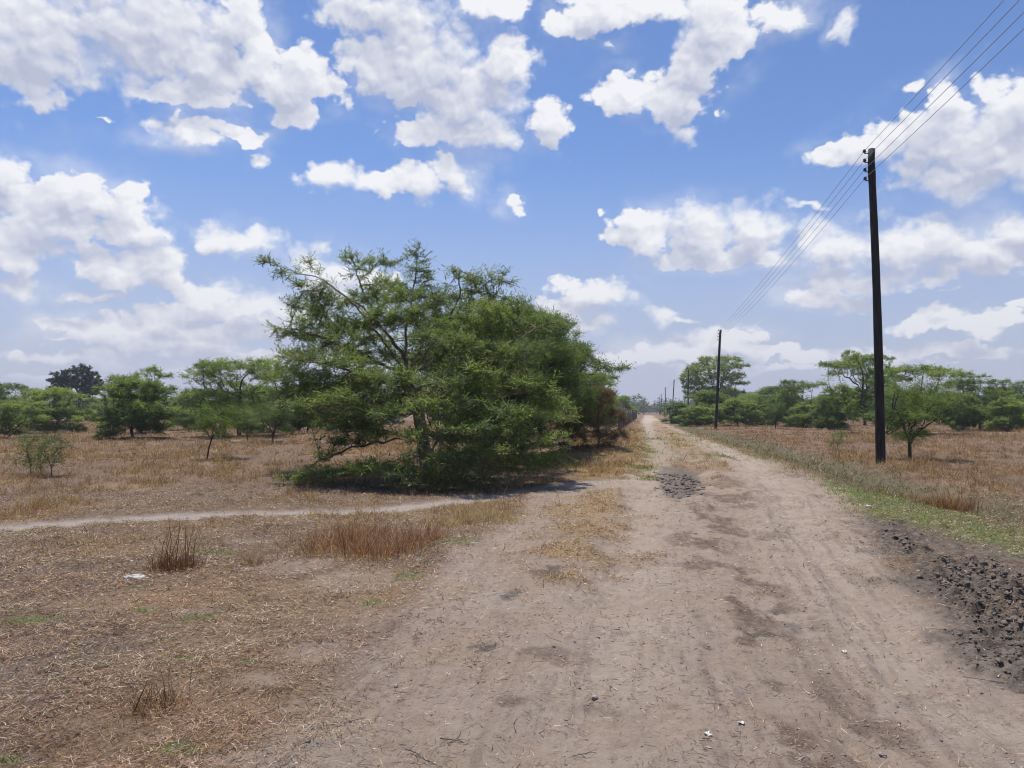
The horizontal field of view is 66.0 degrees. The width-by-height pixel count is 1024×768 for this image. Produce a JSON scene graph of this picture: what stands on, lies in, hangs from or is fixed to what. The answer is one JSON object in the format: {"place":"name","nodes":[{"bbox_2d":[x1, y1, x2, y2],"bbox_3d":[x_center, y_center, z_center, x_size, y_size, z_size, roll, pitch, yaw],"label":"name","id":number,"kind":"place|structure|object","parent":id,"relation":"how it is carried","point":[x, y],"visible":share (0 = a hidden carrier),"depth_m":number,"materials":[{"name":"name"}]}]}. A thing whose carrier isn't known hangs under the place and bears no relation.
{"place":"outdoors","nodes":[
{"label":"outdoors","id":0,"kind":"place"},
{"bbox_2d":[89,403,120,414],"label":"acacia tree","id":1,"kind":"object","parent":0,"point":[101,407],"visible":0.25,"depth_m":91.33,"materials":[{"name":"green plant"}]},
{"bbox_2d":[0,412,1023,767],"bbox_3d":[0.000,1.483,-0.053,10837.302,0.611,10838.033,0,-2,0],"label":"ground","id":2,"kind":"structure","parent":0,"point":[266,674],"depth_m":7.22,"materials":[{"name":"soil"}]},
{"bbox_2d":[1,394,26,413],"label":"acacia tree","id":3,"kind":"object","parent":2,"relation":"on","point":[13,397],"visible":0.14,"depth_m":200.38,"materials":[{"name":"green plant"}]},
{"bbox_2d":[0,377,40,427],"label":"acacia tree","id":4,"kind":"object","parent":2,"relation":"on","point":[9,386],"visible":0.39,"depth_m":60.55,"materials":[{"name":"green plant"}]},
{"bbox_2d":[0,399,51,437],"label":"acacia tree","id":5,"kind":"object","parent":2,"relation":"on","point":[8,405],"visible":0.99,"depth_m":47.78,"materials":[{"name":"green plant"}]},
{"bbox_2d":[4,424,64,474],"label":"acacia sapling","id":6,"kind":"object","parent":2,"relation":"on","point":[30,460],"visible":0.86,"depth_m":19.38,"materials":[{"name":"green plant"}]},
{"bbox_2d":[11,487,67,508],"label":"grass tuft","id":7,"kind":"object","parent":2,"relation":"on","point":[40,501],"visible":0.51,"depth_m":13.09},
{"bbox_2d":[27,396,70,415],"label":"acacia tree","id":8,"kind":"object","parent":2,"relation":"on","point":[52,404],"visible":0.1,"depth_m":124.94,"materials":[{"name":"green plant"}]},
{"bbox_2d":[22,424,83,477],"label":"acacia sapling","id":9,"kind":"object","parent":2,"relation":"on","point":[54,440],"visible":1,"depth_m":18.93,"materials":[{"name":"green plant"}]},
{"bbox_2d":[37,530,73,554],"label":"grass tuft","id":10,"kind":"object","parent":2,"relation":"on","point":[46,548],"visible":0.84,"depth_m":8.56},
{"bbox_2d":[15,385,97,432],"bbox_3d":[-33.393,1.944,57.818,5.666,3.891,5.757,1,-2,-26],"label":"acacia bush","id":11,"kind":"object","parent":2,"relation":"on","point":[55,392],"visible":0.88,"depth_m":57.44,"materials":[{"name":"green plant"}]},
{"bbox_2d":[45,363,104,407],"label":"broadleaf tree","id":12,"kind":"object","parent":2,"relation":"on","point":[64,379],"visible":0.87,"depth_m":133.85,"materials":[{"name":"green plant"}]},
{"bbox_2d":[49,732,106,760],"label":"grass tuft","id":13,"kind":"object","parent":2,"relation":"on","point":[73,748],"visible":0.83,"depth_m":3.67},
{"bbox_2d":[59,395,103,419],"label":"acacia tree","id":14,"kind":"object","parent":2,"relation":"on","point":[90,400],"visible":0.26,"depth_m":142.79,"materials":[{"name":"green plant"}]},
{"bbox_2d":[81,374,182,438],"bbox_3d":[-22.154,1.407,46.129,6.053,4.157,5.213,-2,-3,43],"label":"acacia bush","id":15,"kind":"object","parent":2,"relation":"on","point":[129,416],"visible":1,"depth_m":45.23,"materials":[{"name":"green plant"}]},
{"bbox_2d":[124,574,146,580],"bbox_3d":[-3.505,1.811,7.346,0.223,0.075,0.134,0,-2,0],"label":"stone","id":16,"kind":"object","parent":2,"relation":"on","point":[139,576],"visible":0.74,"depth_m":7.32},
{"bbox_2d":[104,364,173,432],"bbox_3d":[-27.527,1.130,57.745,4.535,5.292,5.978,2,-3,-38],"label":"acacia tree","id":17,"kind":"object","parent":2,"relation":"on","point":[158,374],"visible":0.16,"depth_m":57.17,"materials":[{"name":"green plant"}]},
{"bbox_2d":[106,656,200,726],"bbox_3d":[-1.914,1.611,4.218,0.533,0.320,0.610,0,-2,0],"label":"grass tuft","id":18,"kind":"object","parent":2,"relation":"on","point":[150,699],"visible":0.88,"depth_m":4.21,"materials":[{"name":"plant"}]},
{"bbox_2d":[129,517,209,572],"bbox_3d":[-3.343,1.584,7.844,0.744,0.682,0.949,-1,-2,34],"label":"grass tuft","id":19,"kind":"object","parent":2,"relation":"on","point":[169,563],"visible":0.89,"depth_m":7.79,"materials":[{"name":"plant"}]},
{"bbox_2d":[158,386,213,429],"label":"acacia bush","id":20,"kind":"object","parent":2,"relation":"on","point":[179,407],"visible":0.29,"depth_m":65.24,"materials":[{"name":"green plant"}]},
{"bbox_2d":[167,397,204,420],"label":"acacia tree","id":21,"kind":"object","parent":2,"relation":"on","point":[175,402],"visible":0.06,"depth_m":96.19,"materials":[{"name":"green plant"}]},
{"bbox_2d":[176,406,203,431],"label":"acacia sapling","id":22,"kind":"object","parent":2,"relation":"on","point":[189,418],"visible":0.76,"depth_m":59.89,"materials":[{"name":"green plant"}]},
{"bbox_2d":[183,397,252,458],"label":"acacia sapling","id":23,"kind":"object","parent":2,"relation":"on","point":[220,419],"visible":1,"depth_m":25.70,"materials":[{"name":"green plant"}]},
{"bbox_2d":[178,355,290,435],"bbox_3d":[-17.130,0.699,49.616,7.891,5.375,8.481,1,-2,-16],"label":"acacia tree","id":24,"kind":"object","parent":2,"relation":"on","point":[208,368],"visible":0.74,"depth_m":48.55,"materials":[{"name":"green plant"}]},
{"bbox_2d":[228,406,266,441],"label":"acacia sapling","id":25,"kind":"object","parent":2,"relation":"on","point":[243,425],"visible":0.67,"depth_m":40.89,"materials":[{"name":"green plant"}]},
{"bbox_2d":[231,539,277,566],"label":"grass tuft","id":26,"kind":"object","parent":2,"relation":"on","point":[250,562],"visible":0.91,"depth_m":8.02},
{"bbox_2d":[237,382,289,431],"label":"acacia bush","id":27,"kind":"object","parent":2,"relation":"on","point":[255,401],"visible":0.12,"depth_m":59.22,"materials":[{"name":"green plant"}]},
{"bbox_2d":[246,400,297,442],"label":"acacia sapling","id":28,"kind":"object","parent":2,"relation":"on","point":[280,417],"visible":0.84,"depth_m":38.78,"materials":[{"name":"green plant"}]},
{"bbox_2d":[273,517,350,562],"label":"grass tuft","id":29,"kind":"object","parent":2,"relation":"on","point":[308,540],"visible":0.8,"depth_m":8.73,"materials":[{"name":"plant"}]},
{"bbox_2d":[281,384,345,433],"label":"acacia bush","id":30,"kind":"object","parent":2,"relation":"on","point":[296,425],"visible":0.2,"depth_m":53.90,"materials":[{"name":"green plant"}]},
{"bbox_2d":[0,479,627,531],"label":"footpath","id":31,"kind":"structure","parent":2,"relation":"on","point":[190,516],"depth_m":12.92,"materials":[{"name":"soil"}]},
{"bbox_2d":[299,507,375,554],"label":"grass tuft","id":32,"kind":"object","parent":2,"relation":"on","point":[344,536],"visible":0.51,"depth_m":9.20,"materials":[{"name":"plant"}]},
{"bbox_2d":[321,386,383,431],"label":"acacia bush","id":33,"kind":"object","parent":2,"relation":"on","point":[325,428],"visible":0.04,"depth_m":61.05,"materials":[{"name":"green plant"}]},
{"bbox_2d":[296,514,411,564],"bbox_3d":[-1.600,1.632,8.872,1.210,0.606,1.635,-1,-2,34],"label":"grass tuft","id":34,"kind":"object","parent":2,"relation":"on","point":[350,546],"visible":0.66,"depth_m":8.65,"materials":[{"name":"plant"}]},
{"bbox_2d":[320,504,411,544],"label":"grass tuft","id":35,"kind":"object","parent":2,"relation":"on","point":[372,531],"visible":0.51,"depth_m":9.68,"materials":[{"name":"plant"}]},
{"bbox_2d":[335,523,432,569],"bbox_3d":[-1.408,1.663,8.459,1.180,0.551,1.625,0,-2,0],"label":"grass tuft","id":36,"kind":"object","parent":2,"relation":"on","point":[388,551],"visible":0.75,"depth_m":8.43,"materials":[{"name":"plant"}]},
{"bbox_2d":[369,392,404,423],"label":"acacia tree","id":37,"kind":"object","parent":2,"relation":"on","point":[396,421],"visible":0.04,"depth_m":97.66,"materials":[{"name":"green plant"}]},
{"bbox_2d":[353,517,454,557],"bbox_3d":[-1.272,1.683,9.005,1.173,0.527,1.703,0,-2,0],"label":"grass tuft","id":38,"kind":"object","parent":2,"relation":"on","point":[410,541],"visible":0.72,"depth_m":8.95,"materials":[{"name":"plant"}]},
{"bbox_2d":[252,238,582,492],"bbox_3d":[-2.412,-0.574,19.210,8.743,6.178,8.561,0,-2,0],"label":"acacia tree","id":39,"kind":"object","parent":2,"relation":"on","point":[357,409],"visible":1,"depth_m":17.71,"materials":[{"name":"green plant"}]},
{"bbox_2d":[386,509,464,548],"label":"grass tuft","id":40,"kind":"object","parent":2,"relation":"on","point":[432,532],"visible":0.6,"depth_m":9.51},
{"bbox_2d":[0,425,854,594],"bbox_3d":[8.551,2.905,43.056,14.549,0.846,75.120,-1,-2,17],"label":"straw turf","id":41,"kind":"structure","parent":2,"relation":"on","point":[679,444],"depth_m":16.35,"materials":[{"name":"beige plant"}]},
{"bbox_2d":[427,410,457,421],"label":"acacia tree","id":42,"kind":"object","parent":2,"relation":"on","point":[454,415],"visible":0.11,"depth_m":109.84,"materials":[{"name":"green plant"}]},
{"bbox_2d":[421,512,480,529],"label":"grass tuft","id":43,"kind":"object","parent":2,"relation":"on","point":[446,519],"visible":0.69,"depth_m":10.95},
{"bbox_2d":[432,500,484,513],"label":"grass tuft","id":44,"kind":"object","parent":2,"relation":"on","point":[449,509],"visible":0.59,"depth_m":12.45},
{"bbox_2d":[445,505,491,522],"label":"grass tuft","id":45,"kind":"object","parent":2,"relation":"on","point":[477,513],"visible":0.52,"depth_m":11.54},
{"bbox_2d":[461,497,506,508],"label":"grass tuft","id":46,"kind":"object","parent":2,"relation":"on","point":[481,502],"visible":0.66,"depth_m":13.10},
{"bbox_2d":[379,305,591,446],"bbox_3d":[-0.767,-0.060,26.015,6.828,5.429,7.255,1,-2,-36],"label":"acacia tree","id":47,"kind":"object","parent":2,"relation":"on","point":[567,360],"visible":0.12,"depth_m":25.08,"materials":[{"name":"green plant"}]},
{"bbox_2d":[0,390,981,414],"bbox_3d":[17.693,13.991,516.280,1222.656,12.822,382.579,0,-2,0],"label":"woodland","id":48,"kind":"object","parent":2,"relation":"on","point":[645,408],"visible":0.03,"depth_m":388.60,"materials":[{"name":"plant"}]},
{"bbox_2d":[470,502,517,516],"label":"grass tuft","id":49,"kind":"object","parent":2,"relation":"on","point":[494,511],"visible":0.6,"depth_m":12.06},
{"bbox_2d":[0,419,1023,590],"bbox_3d":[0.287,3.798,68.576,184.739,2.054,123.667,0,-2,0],"label":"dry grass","id":50,"kind":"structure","parent":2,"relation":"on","point":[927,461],"depth_m":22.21,"materials":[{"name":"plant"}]},
{"bbox_2d":[0,428,1023,763],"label":"ground weeds","id":51,"kind":"object","parent":2,"relation":"on","point":[872,498],"visible":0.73,"depth_m":14.38,"materials":[{"name":"plant"}]},
{"bbox_2d":[429,298,603,456],"bbox_3d":[0.077,-0.114,27.487,5.806,5.592,5.680,2,-3,-40],"label":"acacia tree","id":52,"kind":"object","parent":2,"relation":"on","point":[587,393],"visible":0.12,"depth_m":27.02,"materials":[{"name":"green plant"}]},
{"bbox_2d":[470,311,636,444],"bbox_3d":[1.614,-0.172,36.689,8.350,6.283,7.779,1,-2,-25],"label":"acacia tree","id":53,"kind":"object","parent":2,"relation":"on","point":[598,367],"visible":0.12,"depth_m":35.54,"materials":[{"name":"green plant"}]},
{"bbox_2d":[540,408,582,449],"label":"dry bush","id":54,"kind":"object","parent":2,"relation":"on","point":[567,437],"visible":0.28,"depth_m":28.77,"materials":[{"name":"brown plant"}]},
{"bbox_2d":[554,370,620,431],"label":"acacia tree","id":55,"kind":"object","parent":2,"relation":"on","point":[612,377],"visible":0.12,"depth_m":49.24,"materials":[{"name":"green plant"}]},
{"bbox_2d":[565,385,616,429],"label":"acacia bush","id":56,"kind":"object","parent":2,"relation":"on","point":[604,422],"visible":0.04,"depth_m":60.96,"materials":[{"name":"green plant"}]},
{"bbox_2d":[561,381,634,450],"bbox_3d":[3.115,1.367,28.490,2.831,2.916,2.902,1,-2,-25],"label":"dry bush","id":57,"kind":"object","parent":2,"relation":"on","point":[605,394],"visible":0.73,"depth_m":28.11,"materials":[{"name":"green plant"}]},
{"bbox_2d":[591,386,626,425],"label":"acacia bush","id":58,"kind":"object","parent":2,"relation":"on","point":[611,417],"visible":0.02,"depth_m":84.01,"materials":[{"name":"green plant"}]},
{"bbox_2d":[608,395,638,420],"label":"acacia bush","id":59,"kind":"object","parent":2,"relation":"on","point":[624,399],"visible":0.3,"depth_m":124.19,"materials":[{"name":"green plant"}]},
{"bbox_2d":[618,407,636,428],"bbox_3d":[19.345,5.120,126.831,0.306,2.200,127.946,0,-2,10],"label":"bush","id":60,"kind":"object","parent":2,"relation":"on","point":[632,416],"visible":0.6,"depth_m":95.69,"materials":[{"name":"grey plant"}]},
{"bbox_2d":[659,401,690,423],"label":"acacia bush","id":61,"kind":"object","parent":2,"relation":"on","point":[678,406],"visible":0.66,"depth_m":103.10,"materials":[{"name":"green plant"}]},
{"bbox_2d":[687,370,688,404],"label":"utility pole","id":62,"kind":"object","parent":2,"relation":"on","point":[688,388],"visible":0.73,"depth_m":135.98,"materials":[{"name":"brown wood"}]},
{"bbox_2d":[660,12,1023,396],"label":"overhead wire","id":63,"kind":"object","parent":62,"relation":"attached to","point":[900,134],"visible":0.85,"depth_m":19.60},
{"bbox_2d":[673,405,714,426],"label":"acacia bush","id":64,"kind":"object","parent":2,"relation":"on","point":[706,418],"visible":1,"depth_m":83.19,"materials":[{"name":"green plant"}]},
{"bbox_2d":[692,433,719,440],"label":"grass tuft","id":65,"kind":"object","parent":2,"relation":"on","point":[705,437],"visible":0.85,"depth_m":44.14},
{"bbox_2d":[682,388,731,422],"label":"acacia bush","id":66,"kind":"object","parent":2,"relation":"on","point":[701,396],"visible":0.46,"depth_m":91.19,"materials":[{"name":"green plant"}]},
{"bbox_2d":[678,353,750,399],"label":"acacia tree","id":67,"kind":"object","parent":2,"relation":"on","point":[724,370],"visible":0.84,"depth_m":140.79,"materials":[{"name":"green plant"}]},
{"bbox_2d":[714,330,721,427],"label":"utility pole","id":68,"kind":"object","parent":2,"relation":"on","point":[717,387],"visible":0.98,"depth_m":70.95,"materials":[{"name":"brown wood"}]},
{"bbox_2d":[707,395,750,423],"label":"acacia tree","id":69,"kind":"object","parent":2,"relation":"on","point":[741,397],"visible":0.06,"depth_m":100.13,"materials":[{"name":"green plant"}]},
{"bbox_2d":[710,398,762,425],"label":"acacia bush","id":70,"kind":"object","parent":2,"relation":"on","point":[741,417],"visible":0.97,"depth_m":85.14,"materials":[{"name":"green plant"}]},
{"bbox_2d":[737,392,757,413],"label":"acacia tree","id":71,"kind":"object","parent":2,"relation":"on","point":[746,394],"visible":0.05,"depth_m":152.38,"materials":[{"name":"green plant"}]},
{"bbox_2d":[742,401,781,424],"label":"acacia bush","id":72,"kind":"object","parent":2,"relation":"on","point":[763,418],"visible":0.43,"depth_m":90.75,"materials":[{"name":"green plant"}]},
{"bbox_2d":[746,394,783,424],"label":"acacia tree","id":73,"kind":"object","parent":2,"relation":"on","point":[758,397],"visible":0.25,"depth_m":92.18,"materials":[{"name":"green plant"}]},
{"bbox_2d":[760,401,788,428],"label":"acacia sapling","id":74,"kind":"object","parent":2,"relation":"on","point":[777,413],"visible":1,"depth_m":71.77,"materials":[{"name":"green plant"}]},
{"bbox_2d":[744,386,804,410],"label":"acacia tree","id":75,"kind":"object","parent":2,"relation":"on","point":[761,392],"visible":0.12,"depth_m":147.46,"materials":[{"name":"green plant"}]},
{"bbox_2d":[762,379,827,423],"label":"acacia tree","id":76,"kind":"object","parent":2,"relation":"on","point":[784,390],"visible":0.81,"depth_m":83.15,"materials":[{"name":"green plant"}]},
{"bbox_2d":[781,402,825,427],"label":"acacia bush","id":77,"kind":"object","parent":2,"relation":"on","point":[800,415],"visible":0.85,"depth_m":77.50,"materials":[{"name":"green plant"}]},
{"bbox_2d":[806,394,860,429],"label":"acacia bush","id":78,"kind":"object","parent":2,"relation":"on","point":[829,422],"visible":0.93,"depth_m":67.52,"materials":[{"name":"green plant"}]},
{"bbox_2d":[824,425,848,449],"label":"acacia sapling","id":79,"kind":"object","parent":2,"relation":"on","point":[840,438],"visible":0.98,"depth_m":31.93,"materials":[{"name":"green plant"}]},
{"bbox_2d":[822,393,853,421],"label":"acacia tree","id":80,"kind":"object","parent":2,"relation":"on","point":[826,404],"visible":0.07,"depth_m":89.24,"materials":[{"name":"green plant"}]},
{"bbox_2d":[826,384,872,417],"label":"acacia tree","id":81,"kind":"object","parent":2,"relation":"on","point":[849,403],"visible":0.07,"depth_m":158.55,"materials":[{"name":"green plant"}]},
{"bbox_2d":[826,349,899,424],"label":"acacia tree","id":82,"kind":"object","parent":2,"relation":"on","point":[848,352],"visible":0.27,"depth_m":91.93,"materials":[{"name":"green plant"}]},
{"bbox_2d":[847,458,897,469],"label":"grass tuft","id":83,"kind":"object","parent":2,"relation":"on","point":[871,467],"visible":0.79,"depth_m":21.82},
{"bbox_2d":[863,148,885,464],"bbox_3d":[10.799,-2.187,23.497,0.520,9.747,0.298,0,-2,0],"label":"utility pole","id":84,"kind":"object","parent":2,"relation":"on","point":[880,451],"visible":0.94,"depth_m":23.40,"materials":[{"name":"brown wood"}]},
{"bbox_2d":[670,0,1003,383],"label":"overhead wire","id":85,"kind":"object","parent":84,"relation":"attached to","point":[884,129],"visible":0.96,"depth_m":20.60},
{"bbox_2d":[667,0,1019,387],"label":"overhead wire","id":86,"kind":"object","parent":84,"relation":"attached to","point":[900,123],"visible":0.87,"depth_m":19.03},
{"bbox_2d":[694,29,1023,370],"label":"overhead wire","id":87,"kind":"object","parent":84,"relation":"attached to","point":[898,147],"visible":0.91,"depth_m":19.27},
{"bbox_2d":[873,391,905,422],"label":"acacia tree","id":88,"kind":"object","parent":2,"relation":"on","point":[887,403],"visible":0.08,"depth_m":101.77,"materials":[{"name":"green plant"}]},
{"bbox_2d":[815,350,974,433],"bbox_3d":[26.666,0.701,55.599,10.041,6.154,7.618,-1,-2,21],"label":"acacia tree","id":89,"kind":"object","parent":2,"relation":"on","point":[854,395],"visible":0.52,"depth_m":55.10,"materials":[{"name":"green plant"}]},
{"bbox_2d":[858,372,968,459],"bbox_3d":[13.334,1.072,25.971,2.780,3.075,3.418,1,-2,-17],"label":"acacia sapling","id":90,"kind":"object","parent":2,"relation":"on","point":[918,413],"visible":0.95,"depth_m":25.84,"materials":[{"name":"green plant"}]},
{"bbox_2d":[842,515,1023,693],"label":"mud","id":91,"kind":"structure","parent":2,"relation":"on","point":[946,616],"depth_m":6.74,"materials":[{"name":"soil"}]},
{"bbox_2d":[963,676,1021,686],"bbox_3d":[2.809,1.735,4.601,0.301,0.006,0.025,-2,-2,37],"label":"stick","id":92,"kind":"object","parent":91,"relation":"on","point":[986,679],"visible":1,"depth_m":4.63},
{"bbox_2d":[912,392,956,424],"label":"acacia tree","id":93,"kind":"object","parent":2,"relation":"on","point":[942,415],"visible":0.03,"depth_m":95.44,"materials":[{"name":"green plant"}]},
{"bbox_2d":[908,487,962,510],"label":"grass tuft","id":94,"kind":"object","parent":2,"relation":"on","point":[928,501],"visible":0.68,"depth_m":13.89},
{"bbox_2d":[914,479,990,512],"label":"grass tuft","id":95,"kind":"object","parent":2,"relation":"on","point":[965,503],"visible":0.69,"depth_m":13.79,"materials":[{"name":"plant"}]},
{"bbox_2d":[930,392,987,430],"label":"acacia bush","id":96,"kind":"object","parent":2,"relation":"on","point":[949,420],"visible":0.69,"depth_m":61.25,"materials":[{"name":"green plant"}]},
{"bbox_2d":[935,372,1022,428],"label":"acacia tree","id":97,"kind":"object","parent":2,"relation":"on","point":[962,383],"visible":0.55,"depth_m":67.54,"materials":[{"name":"green plant"}]},
{"bbox_2d":[979,395,1023,431],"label":"acacia bush","id":98,"kind":"object","parent":2,"relation":"on","point":[999,405],"visible":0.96,"depth_m":59.65,"materials":[{"name":"green plant"}]},
{"bbox_2d":[981,380,1023,422],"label":"acacia tree","id":99,"kind":"object","parent":2,"relation":"on","point":[1020,390],"visible":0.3,"depth_m":74.39,"materials":[{"name":"green plant"}]},
{"bbox_2d":[987,392,1023,419],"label":"acacia tree","id":100,"kind":"object","parent":2,"relation":"on","point":[1011,396],"visible":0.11,"depth_m":94.16,"materials":[{"name":"green plant"}]},
{"bbox_2d":[0,0,1023,411],"label":"sky","id":101,"kind":"structure","parent":0,"point":[643,167],"materials":[{"name":"blue"}]},
{"bbox_2d":[244,415,1023,767],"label":"dirt road","id":102,"kind":"structure","parent":0,"point":[642,603],"depth_m":5.21,"materials":[{"name":"soil"}]},
{"bbox_2d":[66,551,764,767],"bbox_3d":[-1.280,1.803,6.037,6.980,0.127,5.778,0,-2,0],"label":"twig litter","id":103,"kind":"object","parent":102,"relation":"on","point":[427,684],"visible":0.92,"depth_m":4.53,"materials":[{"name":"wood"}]},
{"bbox_2d":[405,748,441,766],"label":"stick","id":104,"kind":"object","parent":102,"relation":"on","point":[420,755],"visible":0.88,"depth_m":3.65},
{"bbox_2d":[481,507,530,524],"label":"grass tuft","id":105,"kind":"object","parent":102,"relation":"on","point":[510,518],"visible":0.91,"depth_m":11.43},
{"bbox_2d":[23,500,1023,767],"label":"soil crumbs","id":106,"kind":"object","parent":102,"relation":"on","point":[709,676],"visible":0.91,"depth_m":4.60,"materials":[{"name":"soil"}]},
{"bbox_2d":[653,472,709,501],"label":"mud clods","id":107,"kind":"object","parent":102,"relation":"on","point":[688,493],"visible":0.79,"depth_m":17.85,"materials":[{"name":"soil"}]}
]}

